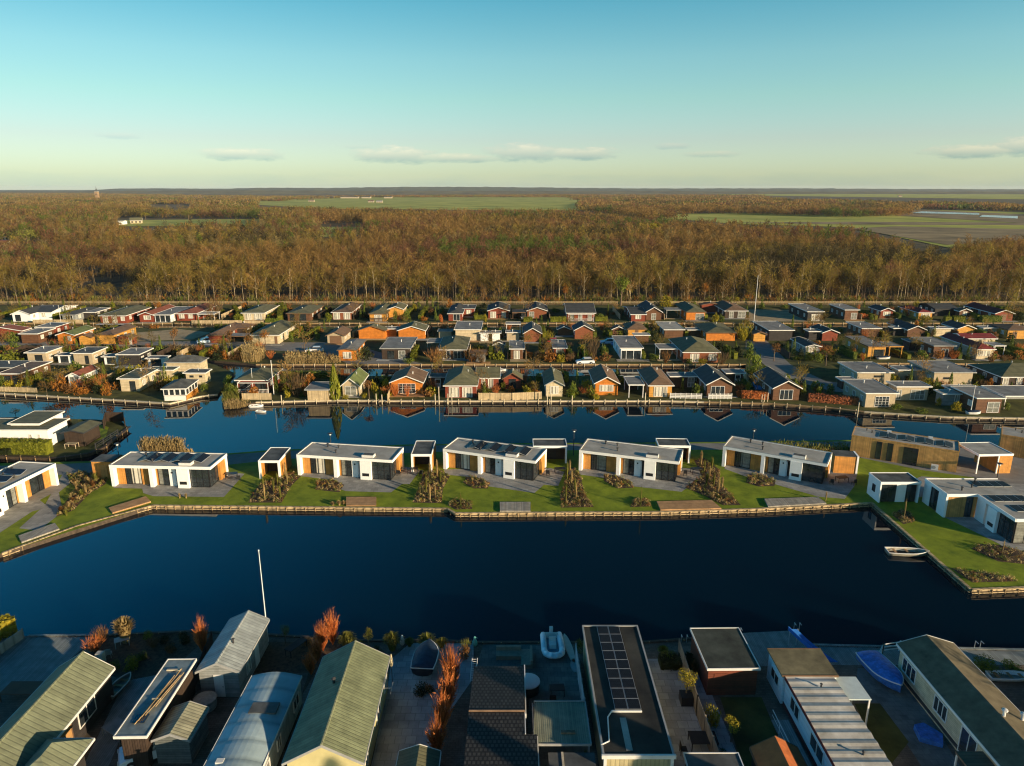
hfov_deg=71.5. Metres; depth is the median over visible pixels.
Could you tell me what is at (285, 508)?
retaining wall
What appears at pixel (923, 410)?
bush
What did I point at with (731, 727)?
round tree
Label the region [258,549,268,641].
flagpole
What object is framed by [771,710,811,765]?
access ramp
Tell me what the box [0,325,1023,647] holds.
water
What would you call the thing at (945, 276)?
winter tree
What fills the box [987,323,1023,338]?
chalet
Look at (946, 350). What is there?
french window
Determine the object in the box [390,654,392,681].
folded parasol
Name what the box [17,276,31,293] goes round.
winter tree
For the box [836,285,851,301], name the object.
winter tree
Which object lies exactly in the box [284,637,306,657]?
picnic table
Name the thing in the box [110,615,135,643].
pampas grass
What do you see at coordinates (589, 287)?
winter tree
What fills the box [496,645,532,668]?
garden sofa
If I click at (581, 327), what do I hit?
chalet
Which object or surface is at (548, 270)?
winter tree
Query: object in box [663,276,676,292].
winter tree
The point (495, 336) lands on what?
chalet
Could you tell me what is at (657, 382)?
chalet
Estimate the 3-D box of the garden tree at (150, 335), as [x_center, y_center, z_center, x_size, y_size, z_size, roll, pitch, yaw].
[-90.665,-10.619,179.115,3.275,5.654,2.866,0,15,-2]
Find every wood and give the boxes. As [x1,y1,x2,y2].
[0,192,1023,223]
[0,212,1023,297]
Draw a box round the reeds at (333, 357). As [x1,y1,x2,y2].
[328,353,340,362]
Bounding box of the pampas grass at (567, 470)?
[566,463,568,479]
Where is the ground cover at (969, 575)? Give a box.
[955,567,1016,581]
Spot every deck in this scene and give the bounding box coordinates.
[0,637,91,691]
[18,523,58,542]
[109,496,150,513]
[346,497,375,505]
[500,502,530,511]
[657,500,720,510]
[742,631,1023,665]
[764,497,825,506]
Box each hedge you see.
[0,306,27,316]
[0,437,53,454]
[0,447,11,454]
[0,613,17,640]
[30,372,43,381]
[52,305,85,319]
[93,325,117,336]
[98,306,127,319]
[107,347,128,353]
[173,372,183,379]
[199,344,217,356]
[232,305,243,320]
[247,324,262,336]
[265,318,279,322]
[267,306,284,317]
[277,302,283,319]
[281,370,339,377]
[290,325,304,336]
[307,326,320,337]
[411,344,419,358]
[418,306,427,319]
[436,307,443,319]
[473,306,479,319]
[488,344,493,358]
[523,316,532,321]
[535,373,541,381]
[540,325,545,337]
[550,316,565,321]
[563,371,568,381]
[566,345,572,356]
[580,344,587,356]
[592,325,597,337]
[595,316,607,320]
[603,324,612,337]
[641,349,645,358]
[658,651,694,670]
[679,324,688,335]
[723,345,737,358]
[741,390,768,399]
[807,393,858,404]
[837,344,857,358]
[856,307,877,319]
[879,329,885,336]
[888,347,911,358]
[893,311,901,319]
[943,316,951,321]
[951,315,965,321]
[953,350,962,358]
[970,312,980,319]
[972,373,983,381]
[974,328,986,332]
[979,315,1002,321]
[992,346,1019,358]
[996,305,1023,317]
[1006,344,1023,355]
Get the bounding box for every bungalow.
[0,411,69,444]
[0,461,58,515]
[109,451,228,487]
[296,442,403,479]
[443,437,546,480]
[579,438,682,481]
[722,436,832,483]
[850,426,959,471]
[922,478,1023,542]
[998,426,1023,458]
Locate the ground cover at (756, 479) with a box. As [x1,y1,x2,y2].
[745,471,775,485]
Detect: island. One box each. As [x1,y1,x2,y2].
[0,417,127,460]
[0,440,1023,592]
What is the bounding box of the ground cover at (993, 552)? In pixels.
[972,542,1023,562]
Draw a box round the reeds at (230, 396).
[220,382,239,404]
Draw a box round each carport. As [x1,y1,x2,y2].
[228,333,250,343]
[411,440,435,471]
[426,338,441,348]
[512,309,525,316]
[533,439,566,462]
[655,344,678,358]
[655,438,690,462]
[959,442,1013,473]
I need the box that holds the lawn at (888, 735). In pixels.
[854,703,908,763]
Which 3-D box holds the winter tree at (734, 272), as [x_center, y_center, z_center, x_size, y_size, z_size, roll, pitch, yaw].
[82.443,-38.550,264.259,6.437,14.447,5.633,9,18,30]
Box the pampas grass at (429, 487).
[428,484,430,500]
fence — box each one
[0,301,1023,304]
[0,387,37,392]
[0,628,24,654]
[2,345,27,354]
[17,345,40,357]
[32,319,82,322]
[94,429,118,448]
[102,412,125,428]
[107,371,116,381]
[156,345,174,354]
[176,345,193,354]
[191,320,241,323]
[193,631,212,686]
[221,306,241,318]
[228,345,241,358]
[241,393,271,399]
[244,320,263,322]
[317,305,330,319]
[353,307,364,319]
[353,324,360,336]
[427,325,431,337]
[478,391,541,399]
[575,643,588,719]
[612,306,619,318]
[678,638,719,751]
[776,344,789,358]
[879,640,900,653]
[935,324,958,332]
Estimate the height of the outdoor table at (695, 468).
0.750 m
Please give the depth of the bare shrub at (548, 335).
189.91 m
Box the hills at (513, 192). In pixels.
[0,190,1023,193]
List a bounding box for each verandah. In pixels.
[237,379,271,392]
[568,313,593,321]
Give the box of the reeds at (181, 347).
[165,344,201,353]
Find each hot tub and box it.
[193,691,216,712]
[524,673,539,697]
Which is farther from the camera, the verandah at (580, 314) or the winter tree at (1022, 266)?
the winter tree at (1022, 266)
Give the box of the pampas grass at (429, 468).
[428,463,430,479]
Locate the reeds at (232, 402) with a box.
[222,397,250,408]
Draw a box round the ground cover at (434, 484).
[413,468,449,502]
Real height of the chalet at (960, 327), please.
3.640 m
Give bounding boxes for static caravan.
[203,672,301,765]
[767,648,892,765]
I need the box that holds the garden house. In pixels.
[867,472,921,502]
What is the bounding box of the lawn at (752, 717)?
[720,697,777,765]
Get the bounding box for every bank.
[0,327,1023,366]
[0,349,233,405]
[0,632,1023,765]
[222,372,1023,420]
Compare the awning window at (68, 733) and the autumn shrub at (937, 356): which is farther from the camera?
the autumn shrub at (937, 356)
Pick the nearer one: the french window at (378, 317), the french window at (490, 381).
the french window at (490, 381)
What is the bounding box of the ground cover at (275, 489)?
[250,469,297,501]
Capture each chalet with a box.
[0,324,31,338]
[0,360,35,377]
[0,361,52,384]
[0,651,115,765]
[10,304,42,321]
[18,328,55,342]
[23,346,63,360]
[34,322,69,335]
[37,305,77,319]
[55,325,95,343]
[60,307,100,319]
[65,364,98,384]
[70,347,107,363]
[83,308,109,319]
[94,324,137,343]
[98,305,151,322]
[113,658,196,765]
[115,348,153,364]
[116,368,158,390]
[137,304,174,321]
[152,365,179,381]
[153,306,192,321]
[163,354,208,371]
[174,303,213,320]
[182,368,211,383]
[206,322,237,342]
[234,321,254,332]
[234,366,282,391]
[241,304,279,319]
[250,320,296,343]
[281,640,392,765]
[286,305,323,320]
[325,325,351,342]
[331,302,361,319]
[336,338,366,360]
[340,367,368,395]
[357,323,387,338]
[368,303,390,320]
[379,337,417,358]
[385,325,398,336]
[388,302,407,317]
[389,366,427,393]
[397,321,428,338]
[438,335,470,358]
[443,365,478,397]
[447,303,464,320]
[454,321,482,340]
[462,304,476,315]
[464,665,538,765]
[476,367,500,388]
[479,330,489,340]
[487,301,509,317]
[491,330,500,340]
[502,368,522,388]
[505,329,520,340]
[509,340,524,358]
[522,321,541,341]
[525,301,547,317]
[542,367,564,395]
[551,339,567,357]
[563,303,595,320]
[572,320,594,338]
[582,625,675,765]
[588,364,619,394]
[612,336,643,358]
[622,321,646,335]
[623,305,646,320]
[637,300,662,319]
[637,366,674,396]
[655,322,684,337]
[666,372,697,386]
[668,336,720,362]
[675,301,706,319]
[692,364,734,395]
[693,322,736,340]
[699,301,717,311]
[714,300,747,317]
[752,321,794,340]
[753,366,802,399]
[788,303,824,320]
[790,336,821,354]
[803,328,822,339]
[809,324,839,340]
[829,304,859,318]
[837,362,894,383]
[841,379,899,406]
[844,336,888,357]
[846,322,881,336]
[868,304,893,317]
[886,380,932,399]
[887,319,927,336]
[888,325,904,335]
[889,364,924,380]
[896,634,1023,765]
[898,305,933,319]
[901,338,917,350]
[907,360,976,384]
[912,337,956,356]
[918,302,957,315]
[928,326,953,335]
[933,389,962,404]
[939,332,996,358]
[941,320,976,332]
[941,384,974,389]
[950,386,1006,412]
[953,333,997,344]
[954,306,972,317]
[964,302,1015,320]
[967,361,1023,384]
[977,325,997,333]
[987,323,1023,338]
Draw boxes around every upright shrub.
[191,616,207,650]
[301,650,316,674]
[308,630,323,660]
[314,619,329,650]
[322,611,338,644]
[425,712,447,749]
[431,686,453,728]
[435,663,458,708]
[439,645,461,686]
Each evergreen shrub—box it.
[40,382,52,390]
[210,351,223,360]
[303,322,310,330]
[367,376,380,387]
[493,350,504,360]
[556,350,565,359]
[587,384,596,397]
[732,346,742,354]
[773,341,785,347]
[798,348,804,356]
[805,352,813,360]
[811,380,824,390]
[831,353,840,361]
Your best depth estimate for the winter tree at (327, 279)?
262.45 m
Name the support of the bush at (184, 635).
on the garden
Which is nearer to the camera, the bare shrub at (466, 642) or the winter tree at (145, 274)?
the bare shrub at (466, 642)
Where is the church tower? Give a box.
[94,189,99,197]
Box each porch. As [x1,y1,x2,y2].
[623,376,644,397]
[954,751,994,765]
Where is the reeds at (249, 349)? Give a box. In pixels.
[238,340,265,362]
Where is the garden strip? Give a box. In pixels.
[0,305,1023,322]
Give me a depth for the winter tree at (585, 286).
256.39 m
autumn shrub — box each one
[3,345,13,350]
[70,380,78,390]
[81,378,96,389]
[108,345,121,350]
[111,382,120,389]
[154,380,166,390]
[163,375,177,383]
[207,348,217,356]
[247,386,258,392]
[282,384,292,392]
[303,373,315,385]
[371,379,378,394]
[382,377,390,389]
[421,387,434,396]
[426,385,439,395]
[427,306,433,314]
[446,299,452,306]
[508,386,514,391]
[521,382,531,388]
[522,385,533,391]
[525,351,532,357]
[581,379,591,389]
[600,351,611,360]
[711,313,718,321]
[745,382,751,390]
[792,355,803,359]
[920,377,933,382]
[934,350,944,358]
[987,378,993,384]
[988,350,995,361]
[1012,350,1023,359]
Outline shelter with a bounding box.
[532,700,591,751]
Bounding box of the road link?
[746,363,839,375]
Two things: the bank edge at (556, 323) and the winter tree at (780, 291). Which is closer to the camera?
the bank edge at (556, 323)
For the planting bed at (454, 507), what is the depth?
92.51 m
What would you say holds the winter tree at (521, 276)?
on the ground at (115, 281)
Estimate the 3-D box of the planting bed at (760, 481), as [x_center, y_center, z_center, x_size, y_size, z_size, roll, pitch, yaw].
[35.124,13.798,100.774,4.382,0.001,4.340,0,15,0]
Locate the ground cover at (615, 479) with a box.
[604,473,633,487]
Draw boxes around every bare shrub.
[80,635,104,651]
[92,375,104,384]
[93,625,107,640]
[144,635,159,647]
[168,341,178,351]
[196,343,204,352]
[206,298,222,317]
[265,349,275,358]
[286,371,305,396]
[388,381,399,395]
[404,384,410,395]
[423,347,446,362]
[426,379,438,389]
[460,348,479,361]
[460,638,470,649]
[474,348,487,362]
[521,368,528,381]
[543,330,554,340]
[568,352,574,361]
[659,349,670,362]
[683,319,693,326]
[714,350,729,364]
[735,384,745,389]
[860,329,868,336]
[900,305,914,316]
[949,350,959,358]
[974,379,987,384]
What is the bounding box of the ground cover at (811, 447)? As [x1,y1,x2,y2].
[790,444,847,451]
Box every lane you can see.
[0,341,420,363]
[746,339,842,391]
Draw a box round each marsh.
[744,222,1023,224]
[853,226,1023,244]
[896,209,1023,222]
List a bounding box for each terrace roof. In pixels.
[664,308,680,317]
[880,341,903,357]
[981,385,1023,408]
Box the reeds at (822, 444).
[774,439,850,450]
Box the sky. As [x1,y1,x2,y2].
[0,0,1023,189]
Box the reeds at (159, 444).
[136,434,188,451]
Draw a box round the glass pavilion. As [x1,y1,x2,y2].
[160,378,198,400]
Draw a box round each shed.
[59,420,101,445]
[76,332,96,344]
[90,454,121,478]
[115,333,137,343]
[150,701,209,762]
[258,447,291,478]
[304,381,333,399]
[396,744,440,765]
[429,373,446,387]
[437,329,452,337]
[469,350,486,361]
[492,340,504,352]
[548,752,595,765]
[556,324,570,334]
[610,324,625,335]
[632,333,650,342]
[683,752,743,765]
[685,327,699,336]
[690,627,760,694]
[721,369,745,382]
[749,330,767,340]
[749,735,806,765]
[830,450,858,473]
[835,376,854,388]
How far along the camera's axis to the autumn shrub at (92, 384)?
145.77 m
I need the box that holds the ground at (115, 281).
[0,194,1023,324]
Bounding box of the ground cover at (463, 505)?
[448,497,472,509]
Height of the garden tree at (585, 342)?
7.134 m
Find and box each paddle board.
[563,634,574,661]
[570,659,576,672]
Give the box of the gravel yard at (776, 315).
[749,309,825,321]
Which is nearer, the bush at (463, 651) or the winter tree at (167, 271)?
the bush at (463, 651)
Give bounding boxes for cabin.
[194,610,269,696]
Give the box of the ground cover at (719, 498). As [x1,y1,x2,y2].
[688,458,737,504]
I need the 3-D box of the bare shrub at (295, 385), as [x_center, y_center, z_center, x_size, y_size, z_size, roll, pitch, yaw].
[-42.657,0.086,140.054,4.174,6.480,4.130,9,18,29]
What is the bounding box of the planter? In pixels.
[679,690,693,706]
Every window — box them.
[60,723,73,737]
[77,695,96,729]
[143,315,150,319]
[163,390,168,395]
[169,390,174,395]
[174,390,179,395]
[180,389,185,395]
[245,313,251,319]
[246,656,251,674]
[254,313,261,319]
[265,757,270,765]
[276,732,281,751]
[292,691,299,712]
[333,313,339,318]
[343,313,349,318]
[343,352,351,358]
[365,754,368,765]
[374,315,381,320]
[376,700,380,724]
[384,675,386,693]
[398,384,415,392]
[443,351,449,358]
[449,387,458,396]
[453,314,459,320]
[454,351,464,358]
[462,387,471,396]
[488,379,492,387]
[490,312,495,317]
[514,351,519,358]
[550,386,558,393]
[599,385,613,390]
[653,387,667,396]
[690,354,698,361]
[708,354,716,360]
[710,386,724,394]
[770,664,778,688]
[779,390,792,399]
[789,694,799,722]
[808,347,816,353]
[809,730,824,765]
[874,396,889,406]
[874,441,882,458]
[885,443,893,460]
[901,656,916,684]
[932,694,948,723]
[941,349,948,356]
[954,395,959,400]
[957,725,977,750]
[978,351,989,355]
[1002,378,1008,383]
[1016,378,1022,383]
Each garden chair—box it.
[104,649,111,657]
[679,741,687,751]
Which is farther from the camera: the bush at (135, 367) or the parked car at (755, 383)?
the bush at (135, 367)
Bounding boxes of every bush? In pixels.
[0,349,24,359]
[0,374,5,386]
[2,380,14,386]
[3,331,19,343]
[9,342,20,347]
[18,378,32,385]
[50,373,67,391]
[61,383,74,393]
[66,360,82,372]
[72,387,91,395]
[92,383,100,393]
[100,379,111,395]
[105,345,112,352]
[108,658,119,669]
[115,367,128,380]
[122,653,138,671]
[128,364,141,370]
[134,650,147,660]
[142,630,152,639]
[178,631,190,644]
[191,389,198,396]
[200,382,208,390]
[222,375,231,382]
[223,383,237,395]
[284,390,291,397]
[288,332,293,341]
[295,330,309,337]
[302,637,312,645]
[325,312,331,321]
[358,347,373,360]
[378,375,388,387]
[402,358,414,363]
[403,308,409,319]
[413,680,433,696]
[424,683,434,692]
[457,644,469,660]
[543,349,556,361]
[556,354,564,361]
[565,382,577,397]
[577,638,582,653]
[601,344,608,357]
[649,353,658,359]
[651,328,658,341]
[658,294,673,306]
[660,649,676,658]
[691,383,699,394]
[703,702,720,727]
[712,339,723,349]
[734,320,752,340]
[734,378,746,387]
[743,341,755,357]
[746,353,761,373]
[809,352,823,361]
[826,383,834,394]
[890,404,902,409]
[915,407,928,414]
[916,349,928,358]
[919,315,932,321]
[936,397,940,405]
[950,401,962,410]
[972,654,1001,676]
[999,354,1020,359]
[1000,658,1023,670]
[1003,402,1010,409]
[1005,331,1016,342]
[1013,311,1023,319]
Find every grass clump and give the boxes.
[90,480,95,487]
[92,472,97,480]
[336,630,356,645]
[382,631,400,650]
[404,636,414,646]
[416,632,434,645]
[435,637,447,647]
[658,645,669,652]
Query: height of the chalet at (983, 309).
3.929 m
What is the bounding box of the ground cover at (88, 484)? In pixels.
[56,470,108,514]
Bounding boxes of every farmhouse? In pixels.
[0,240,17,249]
[130,217,142,222]
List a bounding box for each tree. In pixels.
[0,267,9,299]
[0,276,9,295]
[0,330,15,348]
[2,271,18,301]
[6,280,23,295]
[7,260,23,294]
[12,277,30,296]
[14,371,33,386]
[15,228,36,243]
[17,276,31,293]
[24,277,35,297]
[24,278,41,297]
[25,262,39,294]
[29,277,48,298]
[31,273,57,300]
[32,267,56,296]
[34,366,52,385]
[37,270,50,293]
[37,381,56,391]
[42,368,69,391]
[43,268,64,294]
[44,280,62,301]
[51,266,66,298]
[55,365,76,375]
[56,336,75,351]
[57,272,75,296]
[58,277,80,295]
[60,262,77,300]
[63,299,80,310]
[64,312,73,329]
[80,373,95,384]
[82,314,103,328]
[88,282,98,296]
[89,326,102,343]
[94,375,107,384]
[102,312,119,327]
[108,355,132,373]
[117,335,134,347]
[119,336,133,346]
[130,281,149,299]
[130,327,141,346]
[133,277,151,296]
[135,267,156,294]
[137,268,155,291]
[138,359,155,388]
[144,269,168,297]
[147,331,155,351]
[148,289,159,307]
[149,259,162,296]
[152,270,165,298]
[154,261,174,299]
[157,264,169,298]
[163,278,178,297]
[166,272,188,300]
[169,269,193,298]
[170,328,177,343]
[176,279,194,301]
[178,259,193,298]
[180,263,194,300]
[181,208,195,219]
[194,273,204,294]
[196,283,210,296]
[198,271,209,299]
[200,262,218,294]
[200,265,225,288]
[203,271,224,299]
[205,310,218,323]
[214,268,227,287]
[214,335,232,353]
[216,280,232,297]
[220,269,238,290]
[224,330,232,348]
[226,266,240,292]
[228,264,238,297]
[235,265,246,300]
[235,271,251,299]
[241,273,255,296]
[241,324,253,340]
[243,273,265,297]
[247,281,261,295]
[254,282,268,301]
[259,268,271,287]
[260,329,269,344]
[269,262,284,284]
[270,274,285,300]
[272,274,284,296]
[272,365,292,381]
[276,359,296,387]
[279,625,289,643]
[282,263,296,286]
[283,264,296,298]
[283,274,300,296]
[288,318,300,327]
[288,328,311,349]
[291,272,301,290]
[293,266,303,298]
[293,313,301,333]
[294,276,306,298]
[298,274,316,289]
[301,273,315,301]
[302,280,316,298]
[306,265,329,299]
[316,275,333,294]
[320,271,333,296]
[327,282,339,298]
[331,274,347,301]
[332,275,342,301]
[334,259,348,296]
[347,277,359,296]
[348,263,361,288]
[348,271,362,289]
[350,345,367,367]
[356,268,372,296]
[363,259,380,300]
[363,380,371,398]
[363,626,372,645]
[365,267,376,288]
[372,272,379,294]
[377,263,391,295]
[377,281,393,300]
[380,257,393,287]
[385,267,397,295]
[387,279,403,289]
[390,267,405,299]
[395,265,415,298]
[395,271,415,293]
[406,273,427,296]
[411,268,425,285]
[413,292,420,309]
[419,261,434,298]
[428,271,443,286]
[430,275,448,293]
[431,345,449,369]
[432,277,449,299]
[434,355,444,372]
[442,279,452,292]
[447,267,461,290]
[449,271,458,296]
[455,267,466,293]
[456,282,467,303]
[458,273,472,296]
[463,279,477,296]
[472,271,488,295]
[474,366,491,383]
[477,281,488,300]
[478,330,498,345]
[481,273,491,290]
[486,280,499,298]
[487,270,499,289]
[490,267,512,300]
[497,274,513,291]
[497,276,511,293]
[505,281,515,292]
[512,258,522,297]
[512,271,529,289]
[514,262,528,301]
[517,279,531,300]
[518,273,536,288]
[518,290,530,306]
[521,330,535,341]
[522,354,545,375]
[525,297,535,314]
[529,380,539,391]
[530,264,544,284]
[534,272,545,289]
[539,338,558,356]
[541,266,550,287]
[545,259,559,295]
[548,263,558,284]
[554,264,564,296]
[558,265,567,298]
[562,283,568,301]
[563,282,579,296]
[567,271,582,291]
[574,271,588,297]
[576,273,593,301]
[577,331,594,352]
[578,271,592,301]
[585,336,599,359]
[588,278,599,294]
[591,272,605,295]
[594,273,614,292]
[597,267,618,295]
[601,266,622,293]
[602,321,614,330]
[609,264,628,299]
[615,274,630,305]
[622,282,634,299]
[625,265,633,294]
[626,277,639,294]
[630,264,640,286]
[632,269,645,288]
[633,263,645,288]
[639,258,652,287]
[643,274,654,294]
[644,222,662,232]
[648,271,656,285]
[652,265,666,289]
[653,332,670,345]
[657,284,670,296]
[662,270,681,293]
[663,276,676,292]
[666,266,678,286]
[672,260,684,298]
[672,271,693,301]
[674,278,689,295]
[678,668,697,692]
[680,276,697,299]
[683,265,696,286]
[686,272,703,297]
[692,278,709,299]
[698,279,714,301]
[699,271,717,295]
[702,282,708,301]
[709,283,720,298]
[713,274,727,296]
[713,279,731,299]
[717,271,737,292]
[724,266,746,297]
[725,264,738,297]
[725,714,738,741]
[730,263,741,298]
[739,258,753,300]
[745,280,757,297]
[745,284,756,297]
[747,370,764,387]
[751,265,761,285]
[753,261,767,301]
[755,263,767,295]
[760,266,780,290]
[760,272,778,290]
[760,274,783,303]
[772,275,791,295]
[772,342,780,360]
[774,284,784,298]
[778,264,787,285]
[779,267,794,299]
[786,273,802,298]
[790,279,806,296]
[792,360,816,384]
[793,364,808,379]
[794,261,812,295]
[796,266,821,296]
[800,277,818,300]
[813,311,822,321]
[816,310,829,324]
[817,278,831,297]
[821,260,834,298]
[821,345,833,365]
[823,266,839,291]
[826,282,844,297]
[832,333,846,351]
[833,280,851,296]
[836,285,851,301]
[838,274,854,292]
[848,334,865,349]
[850,260,866,296]
[852,267,864,296]
[853,276,870,295]
[855,269,869,301]
[860,269,878,297]
[861,261,875,296]
[867,328,881,359]
[869,273,891,301]
[872,312,885,323]
[877,268,897,301]
[877,268,898,296]
[880,331,892,355]
[893,262,909,299]
[893,276,911,295]
[903,260,914,299]
[905,265,915,294]
[907,271,921,296]
[908,332,923,353]
[909,352,935,376]
[912,265,941,297]
[913,273,921,296]
[915,369,925,381]
[918,267,936,293]
[921,263,936,299]
[921,284,935,296]
[932,269,946,291]
[936,263,954,301]
[936,267,948,300]
[936,267,953,297]
[947,271,969,291]
[947,280,964,301]
[949,273,976,298]
[955,260,976,295]
[967,267,978,293]
[968,278,983,295]
[969,341,986,356]
[970,263,987,299]
[979,274,997,297]
[983,279,997,295]
[985,270,998,296]
[988,277,1005,298]
[989,288,997,302]
[993,272,1010,298]
[994,264,1013,298]
[1003,265,1021,295]
[1003,282,1019,297]
[1003,304,1014,321]
[1005,269,1020,296]
[1008,294,1022,307]
[1012,267,1023,298]
[1013,262,1023,296]
[1013,303,1023,313]
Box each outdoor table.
[225,472,237,478]
[407,467,417,473]
[554,467,565,471]
[690,467,702,473]
[835,475,848,482]
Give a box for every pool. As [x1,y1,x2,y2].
[914,211,978,214]
[979,215,1017,217]
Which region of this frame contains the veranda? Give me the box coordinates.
[984,342,1006,354]
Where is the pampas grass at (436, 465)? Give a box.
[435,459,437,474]
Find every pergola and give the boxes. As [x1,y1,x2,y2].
[197,311,219,318]
[506,322,520,335]
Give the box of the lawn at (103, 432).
[94,425,108,440]
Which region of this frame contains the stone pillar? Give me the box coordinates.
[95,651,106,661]
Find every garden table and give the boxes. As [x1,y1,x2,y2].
[0,681,43,701]
[64,442,78,448]
[101,717,123,745]
[114,637,129,648]
[549,684,564,696]
[688,731,718,751]
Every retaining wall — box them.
[1,505,151,556]
[151,504,447,512]
[447,508,455,514]
[456,511,665,516]
[666,502,871,515]
[870,502,971,592]
[971,586,1023,593]
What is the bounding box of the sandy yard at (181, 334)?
[137,329,209,340]
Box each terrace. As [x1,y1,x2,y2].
[0,441,1023,483]
[0,485,57,531]
[50,363,78,364]
[97,323,131,324]
[114,473,243,496]
[115,365,139,367]
[259,344,282,345]
[299,467,419,491]
[324,343,343,344]
[339,396,361,397]
[366,321,387,322]
[386,394,424,396]
[437,359,470,360]
[444,468,563,492]
[466,362,490,363]
[510,359,528,360]
[555,335,573,336]
[579,468,701,491]
[616,359,648,360]
[657,359,680,360]
[725,465,856,498]
[843,319,864,320]
[870,476,1023,550]
[931,357,963,359]
[972,359,1001,360]
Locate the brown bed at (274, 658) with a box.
[254,642,342,693]
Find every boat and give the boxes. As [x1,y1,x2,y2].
[111,672,130,698]
[248,404,262,407]
[410,638,438,676]
[540,626,564,658]
[855,650,903,692]
[876,356,889,358]
[884,547,928,556]
[965,410,980,414]
[985,670,1023,681]
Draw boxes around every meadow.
[5,249,96,255]
[123,219,258,225]
[258,197,579,210]
[319,227,359,236]
[659,210,1023,249]
[732,194,1023,198]
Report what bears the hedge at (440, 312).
on the garden strip
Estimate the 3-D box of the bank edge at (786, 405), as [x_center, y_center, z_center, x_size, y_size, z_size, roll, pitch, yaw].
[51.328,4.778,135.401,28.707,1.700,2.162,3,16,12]
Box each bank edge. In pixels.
[0,322,505,324]
[0,392,169,405]
[0,426,130,460]
[105,630,743,643]
[170,394,217,403]
[256,364,745,366]
[256,399,383,404]
[521,322,1023,324]
[704,400,863,413]
[877,362,986,365]
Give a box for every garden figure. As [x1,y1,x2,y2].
[400,635,404,645]
[472,636,476,646]
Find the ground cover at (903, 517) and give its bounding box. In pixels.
[892,508,914,522]
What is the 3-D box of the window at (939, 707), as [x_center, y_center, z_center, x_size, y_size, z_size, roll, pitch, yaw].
[32.735,24.858,54.318,0.110,1.300,1.700,0,15,0]
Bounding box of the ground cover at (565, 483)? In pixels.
[559,468,592,506]
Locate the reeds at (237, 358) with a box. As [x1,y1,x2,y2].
[191,347,245,360]
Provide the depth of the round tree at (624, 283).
247.52 m
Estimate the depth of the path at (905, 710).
55.98 m
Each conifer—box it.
[25,371,30,387]
[101,362,107,380]
[162,364,166,382]
[274,374,278,393]
[329,363,340,400]
[575,368,578,387]
[791,339,795,354]
[801,380,806,395]
[909,366,912,380]
[932,377,938,391]
[948,372,952,384]
[965,344,969,358]
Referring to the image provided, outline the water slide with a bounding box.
[788,626,837,661]
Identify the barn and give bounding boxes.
[340,196,358,197]
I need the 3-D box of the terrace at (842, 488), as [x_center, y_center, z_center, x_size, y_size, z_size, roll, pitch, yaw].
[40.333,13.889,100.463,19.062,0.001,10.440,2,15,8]
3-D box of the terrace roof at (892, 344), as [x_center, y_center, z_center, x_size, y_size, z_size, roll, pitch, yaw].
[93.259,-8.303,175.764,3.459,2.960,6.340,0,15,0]
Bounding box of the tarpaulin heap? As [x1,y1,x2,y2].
[913,722,942,747]
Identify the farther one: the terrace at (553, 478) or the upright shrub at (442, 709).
the terrace at (553, 478)
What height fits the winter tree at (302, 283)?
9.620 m
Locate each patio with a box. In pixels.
[371,643,473,765]
[477,645,587,765]
[648,659,735,765]
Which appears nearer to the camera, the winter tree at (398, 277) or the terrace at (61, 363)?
the terrace at (61, 363)
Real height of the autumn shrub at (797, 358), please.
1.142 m
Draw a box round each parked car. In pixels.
[117,742,156,765]
[196,337,210,343]
[305,346,323,352]
[575,357,594,364]
[600,338,612,344]
[752,381,761,389]
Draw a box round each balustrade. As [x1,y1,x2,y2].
[670,393,701,398]
[708,393,731,398]
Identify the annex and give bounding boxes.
[54,352,73,362]
[101,353,118,363]
[144,355,170,365]
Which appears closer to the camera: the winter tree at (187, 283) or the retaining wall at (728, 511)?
the retaining wall at (728, 511)
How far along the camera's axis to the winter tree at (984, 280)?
256.99 m
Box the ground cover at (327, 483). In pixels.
[316,478,342,490]
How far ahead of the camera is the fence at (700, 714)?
54.92 m
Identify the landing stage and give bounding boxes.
[384,399,543,403]
[544,399,703,404]
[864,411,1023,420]
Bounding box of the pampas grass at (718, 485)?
[717,478,720,490]
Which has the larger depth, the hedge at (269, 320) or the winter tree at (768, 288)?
the winter tree at (768, 288)
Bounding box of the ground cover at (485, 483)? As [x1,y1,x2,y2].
[464,474,489,487]
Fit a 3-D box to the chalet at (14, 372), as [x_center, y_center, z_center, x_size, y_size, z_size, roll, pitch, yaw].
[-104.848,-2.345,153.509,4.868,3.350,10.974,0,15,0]
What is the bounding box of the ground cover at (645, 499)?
[630,497,651,505]
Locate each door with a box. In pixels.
[100,465,108,478]
[213,675,225,696]
[254,643,259,667]
[272,463,277,470]
[330,336,341,342]
[420,456,427,463]
[435,379,440,387]
[546,448,555,458]
[713,674,726,694]
[735,374,740,381]
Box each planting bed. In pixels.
[56,472,105,516]
[248,472,300,502]
[316,480,343,491]
[413,470,449,502]
[450,500,471,509]
[463,477,488,487]
[560,467,593,507]
[604,475,632,487]
[630,500,650,506]
[686,458,740,504]
[746,474,775,486]
[794,445,860,457]
[893,510,913,523]
[951,568,1014,582]
[972,544,1023,563]
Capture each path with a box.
[20,472,69,529]
[85,675,155,765]
[856,668,959,765]
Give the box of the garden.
[89,633,197,679]
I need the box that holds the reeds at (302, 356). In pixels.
[283,350,327,363]
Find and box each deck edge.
[27,634,95,636]
[813,643,1023,650]
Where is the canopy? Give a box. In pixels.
[836,677,871,725]
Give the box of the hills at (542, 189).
[0,187,1023,191]
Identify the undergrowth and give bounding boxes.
[0,288,1023,304]

